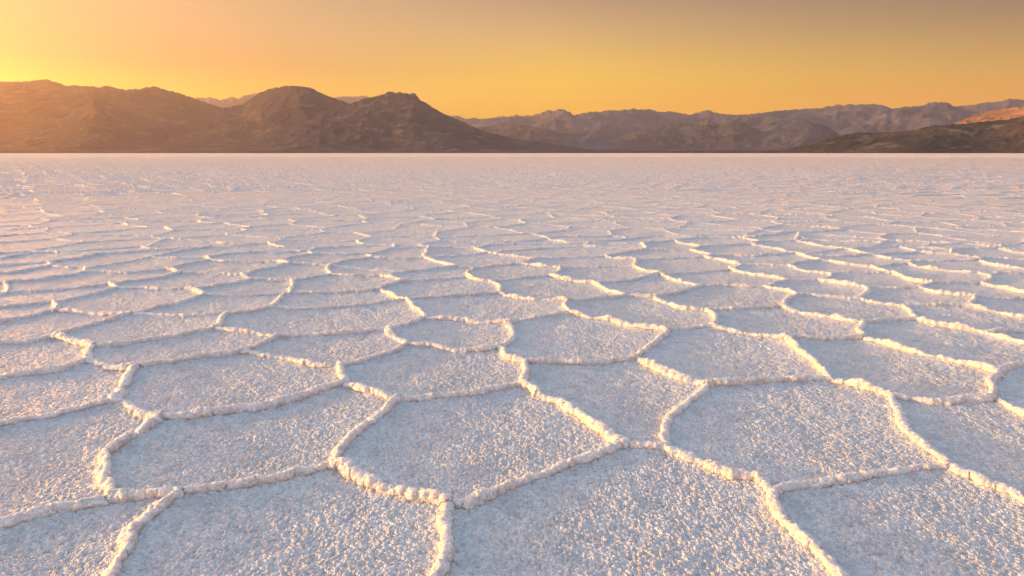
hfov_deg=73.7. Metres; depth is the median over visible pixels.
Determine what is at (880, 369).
salt plate
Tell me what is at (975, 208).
salt plate
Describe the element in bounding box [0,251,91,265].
salt plate
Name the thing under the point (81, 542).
salt plate
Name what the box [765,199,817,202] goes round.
salt plate
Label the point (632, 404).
salt plate
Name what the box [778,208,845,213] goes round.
salt plate
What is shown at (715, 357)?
salt plate
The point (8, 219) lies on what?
salt plate
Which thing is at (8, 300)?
salt plate
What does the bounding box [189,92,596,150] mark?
mountain
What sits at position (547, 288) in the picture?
salt plate
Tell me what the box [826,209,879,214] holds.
salt plate
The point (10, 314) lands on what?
salt plate
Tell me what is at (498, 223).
salt plate
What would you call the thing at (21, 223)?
salt plate
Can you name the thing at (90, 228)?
salt plate
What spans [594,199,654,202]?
salt plate
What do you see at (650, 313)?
salt plate
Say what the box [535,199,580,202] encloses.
salt plate
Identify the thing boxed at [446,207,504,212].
salt plate
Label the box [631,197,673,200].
salt plate
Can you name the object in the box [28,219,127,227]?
salt plate
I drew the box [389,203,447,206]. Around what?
salt plate
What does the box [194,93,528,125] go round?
mountain range
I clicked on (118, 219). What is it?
salt plate
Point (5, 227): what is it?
salt plate
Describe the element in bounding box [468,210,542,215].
salt plate
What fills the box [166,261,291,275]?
salt plate
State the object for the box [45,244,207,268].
salt plate
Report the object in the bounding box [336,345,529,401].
salt plate
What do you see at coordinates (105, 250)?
salt plate
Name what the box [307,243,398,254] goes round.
salt plate
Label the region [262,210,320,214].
salt plate
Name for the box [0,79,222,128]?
mountain range
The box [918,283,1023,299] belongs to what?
salt plate
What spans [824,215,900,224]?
salt plate
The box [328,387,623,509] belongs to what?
salt plate
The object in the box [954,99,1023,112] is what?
mountain range
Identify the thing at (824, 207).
salt plate
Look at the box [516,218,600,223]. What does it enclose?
salt plate
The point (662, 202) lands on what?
salt plate
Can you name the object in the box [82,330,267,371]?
salt plate
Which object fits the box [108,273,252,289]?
salt plate
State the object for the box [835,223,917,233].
salt plate
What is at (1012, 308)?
salt plate
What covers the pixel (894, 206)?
salt plate
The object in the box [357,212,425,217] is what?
salt plate
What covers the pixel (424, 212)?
salt plate
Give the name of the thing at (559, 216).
salt plate
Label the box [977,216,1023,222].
salt plate
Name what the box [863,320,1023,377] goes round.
salt plate
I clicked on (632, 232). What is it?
salt plate
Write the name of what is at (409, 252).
salt plate
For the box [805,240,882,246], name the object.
salt plate
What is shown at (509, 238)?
salt plate
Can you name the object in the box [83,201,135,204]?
salt plate
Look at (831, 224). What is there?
salt plate
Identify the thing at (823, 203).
salt plate
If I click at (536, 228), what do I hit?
salt plate
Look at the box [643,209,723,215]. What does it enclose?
salt plate
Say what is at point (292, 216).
salt plate
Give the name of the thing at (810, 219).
salt plate
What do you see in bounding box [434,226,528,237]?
salt plate
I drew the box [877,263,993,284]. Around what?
salt plate
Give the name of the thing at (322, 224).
salt plate
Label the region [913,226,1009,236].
salt plate
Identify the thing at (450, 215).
salt plate
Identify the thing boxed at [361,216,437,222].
salt plate
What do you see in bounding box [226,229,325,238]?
salt plate
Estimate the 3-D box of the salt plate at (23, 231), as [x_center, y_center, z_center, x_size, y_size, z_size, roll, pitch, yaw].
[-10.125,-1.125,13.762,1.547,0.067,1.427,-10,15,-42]
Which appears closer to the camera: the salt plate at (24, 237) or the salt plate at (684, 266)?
the salt plate at (684, 266)
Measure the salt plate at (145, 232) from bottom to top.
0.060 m
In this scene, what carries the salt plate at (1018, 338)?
on the ground
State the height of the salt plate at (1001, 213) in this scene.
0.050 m
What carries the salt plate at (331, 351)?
on the ground
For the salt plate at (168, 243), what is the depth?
12.12 m
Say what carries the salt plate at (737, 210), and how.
on the ground
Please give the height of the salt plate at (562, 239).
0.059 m
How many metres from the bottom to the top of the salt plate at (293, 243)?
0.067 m
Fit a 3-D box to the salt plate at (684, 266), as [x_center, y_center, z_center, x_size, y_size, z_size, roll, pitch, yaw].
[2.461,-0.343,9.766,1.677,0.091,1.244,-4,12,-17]
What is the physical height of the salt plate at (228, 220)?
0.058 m
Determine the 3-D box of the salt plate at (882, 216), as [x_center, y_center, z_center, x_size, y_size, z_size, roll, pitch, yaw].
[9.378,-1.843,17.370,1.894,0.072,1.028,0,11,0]
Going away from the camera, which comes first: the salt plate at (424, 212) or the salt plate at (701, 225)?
the salt plate at (701, 225)
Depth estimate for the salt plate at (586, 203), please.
21.86 m
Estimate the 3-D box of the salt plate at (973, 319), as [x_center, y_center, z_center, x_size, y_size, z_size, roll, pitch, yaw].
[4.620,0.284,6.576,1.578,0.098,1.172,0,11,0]
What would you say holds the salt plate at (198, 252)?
on the ground
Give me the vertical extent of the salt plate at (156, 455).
0.108 m
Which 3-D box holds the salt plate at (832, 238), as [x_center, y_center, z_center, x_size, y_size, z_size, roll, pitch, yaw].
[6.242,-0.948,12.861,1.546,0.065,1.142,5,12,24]
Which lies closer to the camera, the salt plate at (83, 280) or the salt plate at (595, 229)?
the salt plate at (83, 280)
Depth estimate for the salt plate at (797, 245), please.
11.75 m
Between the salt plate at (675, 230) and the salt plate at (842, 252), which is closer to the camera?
the salt plate at (842, 252)
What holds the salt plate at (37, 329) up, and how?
on the ground
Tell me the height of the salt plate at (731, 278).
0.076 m
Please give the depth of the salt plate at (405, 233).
13.59 m
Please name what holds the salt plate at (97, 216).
on the ground
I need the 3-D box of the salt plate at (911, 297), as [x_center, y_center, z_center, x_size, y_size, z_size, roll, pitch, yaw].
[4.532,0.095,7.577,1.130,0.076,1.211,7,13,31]
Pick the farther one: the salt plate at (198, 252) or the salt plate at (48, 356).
the salt plate at (198, 252)
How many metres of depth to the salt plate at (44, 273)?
9.09 m
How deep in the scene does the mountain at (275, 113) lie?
7858.89 m
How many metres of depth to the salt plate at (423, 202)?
22.21 m
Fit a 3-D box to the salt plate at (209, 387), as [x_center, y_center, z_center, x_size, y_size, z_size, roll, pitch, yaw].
[-1.983,0.639,4.791,1.474,0.088,1.351,-5,12,-25]
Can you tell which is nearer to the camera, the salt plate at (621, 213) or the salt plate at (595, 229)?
the salt plate at (595, 229)
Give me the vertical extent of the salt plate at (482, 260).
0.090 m
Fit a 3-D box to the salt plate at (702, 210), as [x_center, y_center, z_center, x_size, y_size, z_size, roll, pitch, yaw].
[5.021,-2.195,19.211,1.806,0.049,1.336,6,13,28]
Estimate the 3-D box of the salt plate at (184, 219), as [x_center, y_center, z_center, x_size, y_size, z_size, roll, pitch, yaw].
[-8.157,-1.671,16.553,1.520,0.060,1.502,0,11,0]
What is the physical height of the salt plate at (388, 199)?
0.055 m
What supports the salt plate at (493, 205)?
on the ground
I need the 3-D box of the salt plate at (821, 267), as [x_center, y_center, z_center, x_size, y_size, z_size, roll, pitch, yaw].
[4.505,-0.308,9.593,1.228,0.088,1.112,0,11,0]
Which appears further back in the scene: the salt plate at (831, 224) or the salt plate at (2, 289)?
the salt plate at (831, 224)
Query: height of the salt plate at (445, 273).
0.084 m
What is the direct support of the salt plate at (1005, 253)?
on the ground
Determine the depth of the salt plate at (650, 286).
8.20 m
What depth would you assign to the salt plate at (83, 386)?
4.61 m
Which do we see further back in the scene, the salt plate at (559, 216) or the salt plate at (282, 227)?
the salt plate at (559, 216)
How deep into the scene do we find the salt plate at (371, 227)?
14.64 m
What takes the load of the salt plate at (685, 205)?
on the ground
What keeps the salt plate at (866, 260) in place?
on the ground
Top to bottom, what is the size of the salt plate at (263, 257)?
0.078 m
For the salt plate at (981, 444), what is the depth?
3.87 m
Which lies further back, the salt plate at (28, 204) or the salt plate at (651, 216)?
the salt plate at (28, 204)
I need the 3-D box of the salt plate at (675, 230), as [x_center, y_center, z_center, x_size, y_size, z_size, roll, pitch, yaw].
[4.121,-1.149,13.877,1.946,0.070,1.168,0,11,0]
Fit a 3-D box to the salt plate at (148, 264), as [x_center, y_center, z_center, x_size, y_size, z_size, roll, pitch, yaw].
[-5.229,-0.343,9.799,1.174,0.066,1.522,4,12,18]
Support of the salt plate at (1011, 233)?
on the ground
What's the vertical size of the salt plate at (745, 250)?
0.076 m
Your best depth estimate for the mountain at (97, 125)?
7757.96 m
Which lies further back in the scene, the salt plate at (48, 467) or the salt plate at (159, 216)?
the salt plate at (159, 216)
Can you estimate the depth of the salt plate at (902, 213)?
18.20 m
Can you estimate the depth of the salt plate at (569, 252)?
11.03 m
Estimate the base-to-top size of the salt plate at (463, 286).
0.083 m
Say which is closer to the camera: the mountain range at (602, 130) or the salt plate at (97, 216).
the salt plate at (97, 216)
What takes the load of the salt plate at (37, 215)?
on the ground
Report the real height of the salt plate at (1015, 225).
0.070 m
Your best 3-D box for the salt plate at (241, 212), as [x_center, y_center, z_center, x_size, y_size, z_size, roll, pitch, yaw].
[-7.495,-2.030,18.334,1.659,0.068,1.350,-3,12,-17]
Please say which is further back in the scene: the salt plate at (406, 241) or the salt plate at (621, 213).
the salt plate at (621, 213)
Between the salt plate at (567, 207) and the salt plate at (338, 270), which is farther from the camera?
the salt plate at (567, 207)
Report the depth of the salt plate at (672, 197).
24.83 m
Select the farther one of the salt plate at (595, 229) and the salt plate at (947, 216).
the salt plate at (947, 216)
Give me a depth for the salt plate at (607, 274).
9.02 m
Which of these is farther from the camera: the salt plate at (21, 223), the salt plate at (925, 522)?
the salt plate at (21, 223)
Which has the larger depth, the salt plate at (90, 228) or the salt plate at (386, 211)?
the salt plate at (386, 211)
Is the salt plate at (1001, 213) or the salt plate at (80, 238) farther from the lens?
the salt plate at (1001, 213)
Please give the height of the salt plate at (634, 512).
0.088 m
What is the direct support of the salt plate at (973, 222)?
on the ground
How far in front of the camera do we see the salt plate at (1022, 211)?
18.60 m
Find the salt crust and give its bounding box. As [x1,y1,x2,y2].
[0,157,1023,256]
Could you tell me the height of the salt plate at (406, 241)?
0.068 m
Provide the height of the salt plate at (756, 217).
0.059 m
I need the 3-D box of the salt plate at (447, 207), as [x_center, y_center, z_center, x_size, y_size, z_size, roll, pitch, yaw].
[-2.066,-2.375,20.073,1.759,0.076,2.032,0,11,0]
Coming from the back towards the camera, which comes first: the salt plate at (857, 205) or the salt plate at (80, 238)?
the salt plate at (857, 205)
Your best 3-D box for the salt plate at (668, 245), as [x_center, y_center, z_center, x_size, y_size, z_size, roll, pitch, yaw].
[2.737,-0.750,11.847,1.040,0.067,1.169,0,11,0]
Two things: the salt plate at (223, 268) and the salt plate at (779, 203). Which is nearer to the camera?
the salt plate at (223, 268)
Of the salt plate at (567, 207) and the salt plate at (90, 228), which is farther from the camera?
the salt plate at (567, 207)
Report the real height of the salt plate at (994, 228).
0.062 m
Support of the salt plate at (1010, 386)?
on the ground
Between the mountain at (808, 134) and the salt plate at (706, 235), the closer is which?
the salt plate at (706, 235)
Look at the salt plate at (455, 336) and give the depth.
6.03 m
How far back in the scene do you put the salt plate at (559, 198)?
23.79 m
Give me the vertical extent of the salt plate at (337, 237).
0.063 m
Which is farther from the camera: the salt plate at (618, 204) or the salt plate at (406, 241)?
the salt plate at (618, 204)
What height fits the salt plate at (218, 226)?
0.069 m
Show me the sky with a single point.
(466, 59)
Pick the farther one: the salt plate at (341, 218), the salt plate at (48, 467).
the salt plate at (341, 218)
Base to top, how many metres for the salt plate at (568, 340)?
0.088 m
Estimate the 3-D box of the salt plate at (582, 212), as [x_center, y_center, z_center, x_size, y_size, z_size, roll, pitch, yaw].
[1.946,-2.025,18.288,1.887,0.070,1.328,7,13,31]
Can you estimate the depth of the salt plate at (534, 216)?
17.31 m
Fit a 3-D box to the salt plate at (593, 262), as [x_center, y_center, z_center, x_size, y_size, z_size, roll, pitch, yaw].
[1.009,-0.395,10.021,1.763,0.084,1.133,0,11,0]
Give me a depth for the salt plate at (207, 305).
7.18 m
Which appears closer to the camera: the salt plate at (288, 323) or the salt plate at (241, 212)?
the salt plate at (288, 323)
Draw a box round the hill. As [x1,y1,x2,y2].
[695,116,1023,152]
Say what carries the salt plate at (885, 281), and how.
on the ground
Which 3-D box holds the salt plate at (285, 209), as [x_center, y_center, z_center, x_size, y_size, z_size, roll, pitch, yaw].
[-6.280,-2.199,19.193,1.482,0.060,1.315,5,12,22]
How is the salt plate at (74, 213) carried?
on the ground
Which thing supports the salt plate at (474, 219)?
on the ground
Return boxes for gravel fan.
[0,149,779,152]
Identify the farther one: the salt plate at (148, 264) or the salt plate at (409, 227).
the salt plate at (409, 227)
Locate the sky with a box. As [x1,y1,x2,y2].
[0,0,1023,118]
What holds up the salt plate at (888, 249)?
on the ground
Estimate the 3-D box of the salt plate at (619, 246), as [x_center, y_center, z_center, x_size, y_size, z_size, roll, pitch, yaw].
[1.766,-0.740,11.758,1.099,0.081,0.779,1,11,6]
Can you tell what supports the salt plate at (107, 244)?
on the ground
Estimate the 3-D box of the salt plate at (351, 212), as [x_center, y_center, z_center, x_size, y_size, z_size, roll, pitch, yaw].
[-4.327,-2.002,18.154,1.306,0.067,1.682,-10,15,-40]
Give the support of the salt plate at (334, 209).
on the ground
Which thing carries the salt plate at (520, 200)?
on the ground
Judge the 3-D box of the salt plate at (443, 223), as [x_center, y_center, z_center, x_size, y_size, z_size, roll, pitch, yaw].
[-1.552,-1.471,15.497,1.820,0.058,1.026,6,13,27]
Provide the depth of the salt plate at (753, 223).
15.63 m
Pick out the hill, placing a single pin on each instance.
(1001, 136)
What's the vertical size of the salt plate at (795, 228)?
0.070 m
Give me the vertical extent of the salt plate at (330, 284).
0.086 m
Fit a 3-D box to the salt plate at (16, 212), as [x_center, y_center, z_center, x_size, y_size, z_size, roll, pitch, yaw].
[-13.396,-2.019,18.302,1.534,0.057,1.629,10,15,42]
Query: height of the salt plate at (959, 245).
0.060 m
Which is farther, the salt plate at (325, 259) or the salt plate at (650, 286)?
the salt plate at (325, 259)
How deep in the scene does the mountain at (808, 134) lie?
10455.44 m
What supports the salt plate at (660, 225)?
on the ground
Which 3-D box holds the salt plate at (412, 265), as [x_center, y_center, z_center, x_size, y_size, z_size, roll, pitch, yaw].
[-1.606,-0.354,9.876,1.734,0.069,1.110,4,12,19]
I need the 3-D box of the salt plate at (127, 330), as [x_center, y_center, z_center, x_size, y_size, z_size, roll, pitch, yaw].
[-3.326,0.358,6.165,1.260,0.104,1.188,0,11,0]
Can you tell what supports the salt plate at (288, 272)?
on the ground
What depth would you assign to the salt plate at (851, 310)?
7.02 m
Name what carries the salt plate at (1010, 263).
on the ground
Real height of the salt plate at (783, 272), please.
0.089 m
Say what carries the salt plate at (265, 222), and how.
on the ground
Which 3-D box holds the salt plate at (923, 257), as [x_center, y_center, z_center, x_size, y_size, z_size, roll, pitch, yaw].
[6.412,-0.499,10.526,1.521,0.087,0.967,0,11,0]
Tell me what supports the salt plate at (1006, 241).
on the ground
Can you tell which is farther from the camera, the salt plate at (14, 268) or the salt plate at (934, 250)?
the salt plate at (934, 250)
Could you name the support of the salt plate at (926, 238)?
on the ground
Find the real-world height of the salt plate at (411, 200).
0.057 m
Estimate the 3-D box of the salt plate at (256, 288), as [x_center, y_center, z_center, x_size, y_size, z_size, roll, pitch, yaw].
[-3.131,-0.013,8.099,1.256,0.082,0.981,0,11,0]
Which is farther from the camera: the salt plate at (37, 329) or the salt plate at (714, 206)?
the salt plate at (714, 206)
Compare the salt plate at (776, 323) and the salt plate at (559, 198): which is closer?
the salt plate at (776, 323)
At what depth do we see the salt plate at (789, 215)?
17.59 m
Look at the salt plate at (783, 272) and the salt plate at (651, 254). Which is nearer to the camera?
the salt plate at (783, 272)
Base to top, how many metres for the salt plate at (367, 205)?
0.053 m
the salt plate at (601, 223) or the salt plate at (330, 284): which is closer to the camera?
the salt plate at (330, 284)
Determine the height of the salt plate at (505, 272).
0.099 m
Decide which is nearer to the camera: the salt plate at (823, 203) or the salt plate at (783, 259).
the salt plate at (783, 259)
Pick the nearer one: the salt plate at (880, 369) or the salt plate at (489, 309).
the salt plate at (880, 369)
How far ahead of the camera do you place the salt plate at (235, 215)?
17.51 m
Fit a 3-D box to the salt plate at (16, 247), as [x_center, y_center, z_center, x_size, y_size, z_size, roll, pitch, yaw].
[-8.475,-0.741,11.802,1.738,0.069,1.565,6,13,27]
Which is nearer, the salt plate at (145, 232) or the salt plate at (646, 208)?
the salt plate at (145, 232)
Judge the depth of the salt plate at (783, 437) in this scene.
3.86 m
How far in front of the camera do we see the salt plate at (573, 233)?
13.54 m
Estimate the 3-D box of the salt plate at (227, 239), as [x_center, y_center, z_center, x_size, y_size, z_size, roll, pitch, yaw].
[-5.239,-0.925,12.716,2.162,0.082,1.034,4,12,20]
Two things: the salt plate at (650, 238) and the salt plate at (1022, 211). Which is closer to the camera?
the salt plate at (650, 238)
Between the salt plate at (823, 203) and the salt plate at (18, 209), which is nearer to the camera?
the salt plate at (18, 209)
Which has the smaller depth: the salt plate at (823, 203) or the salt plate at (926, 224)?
the salt plate at (926, 224)
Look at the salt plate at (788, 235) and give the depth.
13.08 m
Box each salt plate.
[0,202,42,206]
[0,205,24,208]
[0,207,37,211]
[0,209,42,214]
[0,213,63,218]
[0,217,46,221]
[0,219,51,226]
[0,225,34,229]
[0,226,50,235]
[0,232,74,242]
[0,238,84,253]
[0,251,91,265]
[0,263,50,273]
[0,266,85,283]
[0,284,8,294]
[0,285,117,307]
[0,303,55,322]
[0,310,130,344]
[0,339,86,379]
[0,363,124,426]
[0,403,143,527]
[0,498,160,575]
[2,270,181,292]
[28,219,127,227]
[30,238,167,251]
[41,207,118,211]
[42,210,105,216]
[42,223,146,233]
[43,214,136,219]
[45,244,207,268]
[47,217,139,222]
[49,234,152,241]
[50,314,219,347]
[51,288,205,316]
[55,247,152,252]
[72,227,174,236]
[82,257,209,273]
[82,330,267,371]
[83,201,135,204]
[94,386,400,503]
[101,469,439,575]
[107,354,343,419]
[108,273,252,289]
[121,221,214,227]
[127,212,200,219]
[130,216,211,221]
[132,295,278,316]
[141,238,249,248]
[149,245,312,258]
[151,229,246,238]
[164,222,250,230]
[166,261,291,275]
[170,234,286,244]
[190,280,292,296]
[195,214,269,217]
[197,216,265,222]
[200,209,265,215]
[203,251,313,262]
[212,300,425,337]
[225,218,297,226]
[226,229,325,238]
[240,224,326,230]
[240,263,330,281]
[240,330,408,367]
[257,207,312,211]
[258,212,335,219]
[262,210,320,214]
[266,240,364,246]
[270,290,404,309]
[276,254,371,265]
[280,232,374,241]
[286,214,369,221]
[287,275,408,293]
[288,220,369,227]
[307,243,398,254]
[308,207,358,211]
[319,210,378,215]
[319,222,401,232]
[325,263,408,276]
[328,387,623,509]
[332,257,456,271]
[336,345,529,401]
[338,203,391,207]
[354,230,440,236]
[355,236,439,246]
[356,208,416,213]
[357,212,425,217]
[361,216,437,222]
[365,245,426,259]
[368,197,410,200]
[379,267,471,281]
[380,277,503,299]
[384,318,516,352]
[385,199,442,202]
[389,201,443,203]
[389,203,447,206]
[390,209,457,214]
[392,223,468,231]
[402,220,465,226]
[405,294,570,324]
[414,204,471,210]
[417,241,501,246]
[420,212,492,218]
[422,245,486,257]
[423,253,538,267]
[428,448,849,575]
[430,216,503,222]
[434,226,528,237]
[436,233,549,242]
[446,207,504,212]
[463,203,519,206]
[463,218,526,227]
[465,264,562,281]
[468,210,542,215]
[473,241,587,251]
[487,246,646,258]
[490,213,555,219]
[494,223,570,233]
[496,198,535,202]
[496,276,627,300]
[497,315,671,365]
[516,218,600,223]
[517,204,563,207]
[521,256,637,267]
[521,360,709,450]
[531,197,575,200]
[533,230,610,236]
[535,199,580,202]
[535,204,599,209]
[546,201,606,205]
[547,235,623,242]
[548,212,608,219]
[548,220,618,227]
[549,267,660,283]
[550,209,608,215]
[566,226,630,231]
[567,296,719,330]
[575,206,642,211]
[583,241,648,249]
[590,234,697,243]
[591,275,703,297]
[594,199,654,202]
[596,202,655,206]
[597,216,675,221]
[601,210,656,215]
[605,249,713,259]
[606,214,678,218]
[608,228,680,236]
[614,220,690,229]
[620,206,684,210]
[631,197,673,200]
[632,257,743,274]
[634,328,833,386]
[640,240,701,250]
[641,196,684,198]
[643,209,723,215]
[645,200,697,204]
[653,285,799,310]
[656,203,705,207]
[656,208,717,212]
[659,270,789,286]
[663,227,757,234]
[665,381,952,494]
[669,215,741,222]
[672,236,759,246]
[678,222,763,230]
[681,234,747,237]
[690,244,794,256]
[697,219,783,228]
[698,204,736,209]
[705,251,820,265]
[710,212,781,220]
[711,208,767,213]
[712,308,866,340]
[728,265,832,280]
[743,230,810,241]
[750,213,834,217]
[750,239,843,252]
[751,202,815,205]
[756,209,822,214]
[760,224,845,231]
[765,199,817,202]
[765,281,872,298]
[772,220,870,227]
[775,217,841,221]
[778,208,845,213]
[779,296,918,322]
[779,469,1023,575]
[780,205,849,209]
[788,260,891,273]
[794,338,1001,405]
[800,233,889,242]
[801,230,887,237]
[805,201,858,204]
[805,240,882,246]
[805,248,874,256]
[813,255,912,266]
[816,203,879,207]
[818,273,933,288]
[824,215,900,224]
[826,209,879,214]
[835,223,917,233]
[843,214,926,217]
[844,244,917,254]
[860,287,979,306]
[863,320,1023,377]
[872,252,982,261]
[873,211,925,216]
[875,204,943,209]
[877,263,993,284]
[879,233,994,244]
[885,221,964,227]
[890,202,963,206]
[896,399,1023,503]
[900,245,953,253]
[902,242,1008,248]
[908,260,1023,274]
[909,306,1023,333]
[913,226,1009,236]
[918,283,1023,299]
[919,212,982,219]
[931,227,1023,236]
[938,206,1012,209]
[940,218,1006,226]
[941,234,1023,245]
[952,247,1023,259]
[955,225,1023,231]
[956,212,1023,217]
[957,210,1023,215]
[972,297,1023,317]
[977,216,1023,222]
[978,256,1023,268]
[980,273,1023,292]
[984,330,1023,344]
[994,367,1023,416]
[998,210,1023,213]
[1002,221,1023,228]
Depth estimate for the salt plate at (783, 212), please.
18.50 m
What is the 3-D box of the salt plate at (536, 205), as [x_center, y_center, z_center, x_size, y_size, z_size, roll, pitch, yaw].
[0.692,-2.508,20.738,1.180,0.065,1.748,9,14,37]
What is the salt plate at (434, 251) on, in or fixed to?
on the ground
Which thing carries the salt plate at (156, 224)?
on the ground
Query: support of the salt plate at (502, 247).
on the ground
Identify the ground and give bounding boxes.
[0,153,1023,157]
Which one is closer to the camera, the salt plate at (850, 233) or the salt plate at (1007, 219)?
the salt plate at (850, 233)
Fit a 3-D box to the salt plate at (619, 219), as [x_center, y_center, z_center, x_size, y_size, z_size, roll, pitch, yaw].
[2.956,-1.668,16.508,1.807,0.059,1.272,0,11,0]
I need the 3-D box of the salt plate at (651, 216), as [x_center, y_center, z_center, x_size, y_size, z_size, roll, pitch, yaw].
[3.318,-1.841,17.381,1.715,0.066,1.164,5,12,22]
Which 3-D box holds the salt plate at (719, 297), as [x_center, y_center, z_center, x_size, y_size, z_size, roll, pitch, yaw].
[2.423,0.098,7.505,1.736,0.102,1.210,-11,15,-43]
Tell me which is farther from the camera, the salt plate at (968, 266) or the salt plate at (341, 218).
the salt plate at (341, 218)
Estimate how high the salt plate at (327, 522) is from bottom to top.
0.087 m
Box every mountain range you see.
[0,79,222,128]
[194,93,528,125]
[472,102,979,149]
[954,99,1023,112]
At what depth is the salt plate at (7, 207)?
20.21 m
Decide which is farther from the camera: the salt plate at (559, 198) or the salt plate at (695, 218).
the salt plate at (559, 198)
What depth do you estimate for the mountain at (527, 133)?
13268.85 m
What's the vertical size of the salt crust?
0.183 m
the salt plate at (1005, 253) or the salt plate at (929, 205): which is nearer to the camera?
the salt plate at (1005, 253)
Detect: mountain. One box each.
[0,100,175,149]
[150,86,347,150]
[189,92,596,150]
[477,124,576,146]
[607,119,768,150]
[753,123,842,149]
[953,107,1023,123]
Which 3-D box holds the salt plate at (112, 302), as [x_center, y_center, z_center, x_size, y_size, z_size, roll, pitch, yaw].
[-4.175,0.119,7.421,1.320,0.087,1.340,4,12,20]
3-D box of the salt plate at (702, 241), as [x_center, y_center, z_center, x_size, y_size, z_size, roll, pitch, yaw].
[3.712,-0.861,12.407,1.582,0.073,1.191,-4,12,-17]
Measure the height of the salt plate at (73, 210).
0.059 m
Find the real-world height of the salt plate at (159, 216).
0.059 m
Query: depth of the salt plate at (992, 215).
17.64 m
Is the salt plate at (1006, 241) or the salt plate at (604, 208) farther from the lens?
the salt plate at (604, 208)
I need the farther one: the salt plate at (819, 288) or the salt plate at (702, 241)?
the salt plate at (702, 241)
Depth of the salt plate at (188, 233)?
13.68 m
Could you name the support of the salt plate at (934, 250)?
on the ground
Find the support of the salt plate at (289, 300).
on the ground
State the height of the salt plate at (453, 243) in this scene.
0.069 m
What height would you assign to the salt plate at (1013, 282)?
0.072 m

